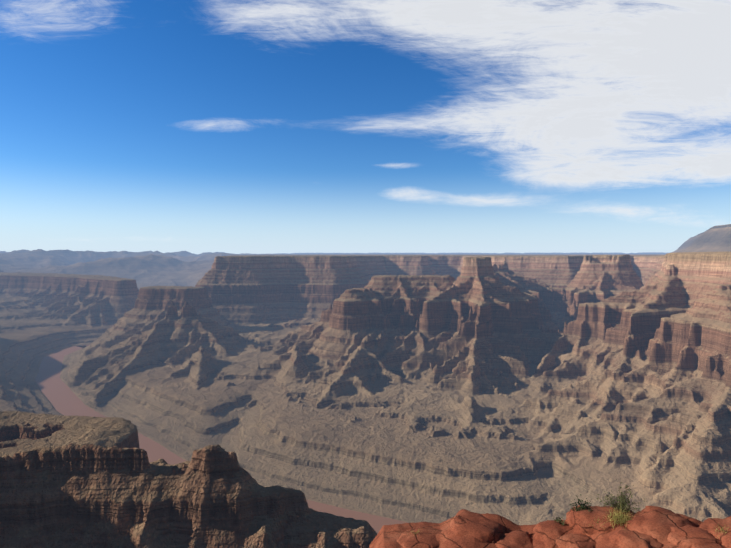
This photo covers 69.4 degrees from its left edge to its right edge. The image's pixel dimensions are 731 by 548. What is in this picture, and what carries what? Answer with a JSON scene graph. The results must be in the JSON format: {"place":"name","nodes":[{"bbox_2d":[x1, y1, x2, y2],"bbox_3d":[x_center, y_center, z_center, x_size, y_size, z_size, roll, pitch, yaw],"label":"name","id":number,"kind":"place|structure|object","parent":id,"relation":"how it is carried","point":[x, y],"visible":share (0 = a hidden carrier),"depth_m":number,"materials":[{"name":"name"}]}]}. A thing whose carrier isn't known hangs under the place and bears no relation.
{"place":"outdoors","nodes":[
{"label":"outdoors","id":0,"kind":"place"},
{"bbox_2d":[35,345,407,533],"bbox_3d":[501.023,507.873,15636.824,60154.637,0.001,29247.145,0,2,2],"label":"river water","id":1,"kind":"structure","parent":0,"point":[62,397],"depth_m":3725.91,"materials":[{"name":"brown liquid"}]},
{"bbox_2d":[0,224,730,547],"bbox_3d":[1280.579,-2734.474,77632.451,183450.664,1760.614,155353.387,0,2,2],"label":"terrain","id":2,"kind":"structure","parent":0,"point":[265,396],"depth_m":3246.31,"materials":[{"name":"brown stone"}]},
{"bbox_2d":[369,513,702,547],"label":"rocky ledge","id":3,"kind":"object","parent":2,"relation":"on","point":[387,536],"visible":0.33,"depth_m":13.91,"materials":[{"name":"red stone"}]},
{"bbox_2d":[397,525,441,547],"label":"boulder","id":4,"kind":"object","parent":3,"relation":"on","point":[425,537],"visible":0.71,"depth_m":13.98,"materials":[{"name":"red stone"}]},
{"bbox_2d":[449,509,502,543],"bbox_3d":[2.952,6.949,14.154,1.635,0.656,2.081,1,2,17],"label":"boulder","id":5,"kind":"object","parent":3,"relation":"on","point":[478,526],"visible":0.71,"depth_m":13.96,"materials":[{"name":"red stone"}]},
{"bbox_2d":[496,529,533,547],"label":"boulder","id":6,"kind":"object","parent":3,"relation":"on","point":[519,538],"visible":0.77,"depth_m":13.49,"materials":[{"name":"red stone"}]},
{"bbox_2d":[533,520,568,547],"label":"boulder","id":7,"kind":"object","parent":3,"relation":"on","point":[547,533],"visible":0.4,"depth_m":13.44,"materials":[{"name":"red stone"}]},
{"bbox_2d":[553,517,566,524],"bbox_3d":[5.097,6.515,13.829,0.423,0.442,0.478,-2,3,-43],"label":"shrub","id":8,"kind":"object","parent":3,"relation":"on","point":[559,520],"visible":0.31,"depth_m":13.78,"materials":[{"name":"green plant"}]},
{"bbox_2d":[555,533,595,547],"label":"boulder","id":9,"kind":"object","parent":3,"relation":"on","point":[576,540],"visible":0.94,"depth_m":12.70,"materials":[{"name":"red stone"}]},
{"bbox_2d":[568,494,592,512],"bbox_3d":[5.767,6.194,13.761,0.815,0.702,0.796,-1,2,-27],"label":"blackbrush shrub","id":10,"kind":"object","parent":3,"relation":"on","point":[581,506],"visible":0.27,"depth_m":13.78,"materials":[{"name":"green plant"}]},
{"bbox_2d":[565,505,634,534],"bbox_3d":[6.182,6.346,13.400,2.151,0.630,1.538,1,3,33],"label":"boulder","id":11,"kind":"object","parent":3,"relation":"on","point":[580,520],"visible":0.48,"depth_m":13.25,"materials":[{"name":"red stone"}]},
{"bbox_2d":[600,505,636,529],"bbox_3d":[6.245,5.972,12.910,1.030,0.488,1.032,2,3,38],"label":"grass clump","id":12,"kind":"object","parent":3,"relation":"on","point":[621,520],"visible":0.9,"depth_m":12.93,"materials":[{"name":"plant"}]},
{"bbox_2d":[597,478,644,513],"bbox_3d":[6.617,5.775,13.557,1.024,0.907,1.089,0,2,2],"label":"tall shrub","id":13,"kind":"object","parent":3,"relation":"on","point":[622,499],"visible":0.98,"depth_m":13.59,"materials":[{"name":"green plant"}]},
{"bbox_2d":[608,527,663,547],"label":"boulder","id":14,"kind":"object","parent":3,"relation":"on","point":[621,537],"visible":0.88,"depth_m":12.08,"materials":[{"name":"red stone"}]},
{"bbox_2d":[625,506,696,543],"bbox_3d":[7.109,6.092,12.641,1.838,0.593,1.432,-2,3,-41],"label":"boulder","id":15,"kind":"object","parent":3,"relation":"on","point":[657,522],"visible":0.48,"depth_m":12.54,"materials":[{"name":"red stone"}]},
{"bbox_2d":[667,525,721,547],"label":"boulder","id":16,"kind":"object","parent":3,"relation":"on","point":[687,536],"visible":0.62,"depth_m":11.77,"materials":[{"name":"red stone"}]},
{"bbox_2d":[691,543,725,547],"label":"boulder","id":17,"kind":"object","parent":3,"relation":"on","point":[712,545],"visible":0.65,"depth_m":11.37,"materials":[{"name":"red stone"}]},
{"bbox_2d":[698,516,730,547],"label":"boulder","id":18,"kind":"object","parent":3,"relation":"on","point":[708,524],"visible":0.54,"depth_m":11.95,"materials":[{"name":"red stone"}]},
{"bbox_2d":[710,523,728,537],"bbox_3d":[7.987,5.793,11.701,0.583,0.393,0.689,1,2,25],"label":"grass clump","id":19,"kind":"object","parent":3,"relation":"on","point":[720,529],"visible":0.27,"depth_m":11.77,"materials":[{"name":"plant"}]},
{"bbox_2d":[0,0,730,253],"label":"sky","id":20,"kind":"structure","parent":0,"point":[163,126],"materials":[{"name":"blue"}]}
]}

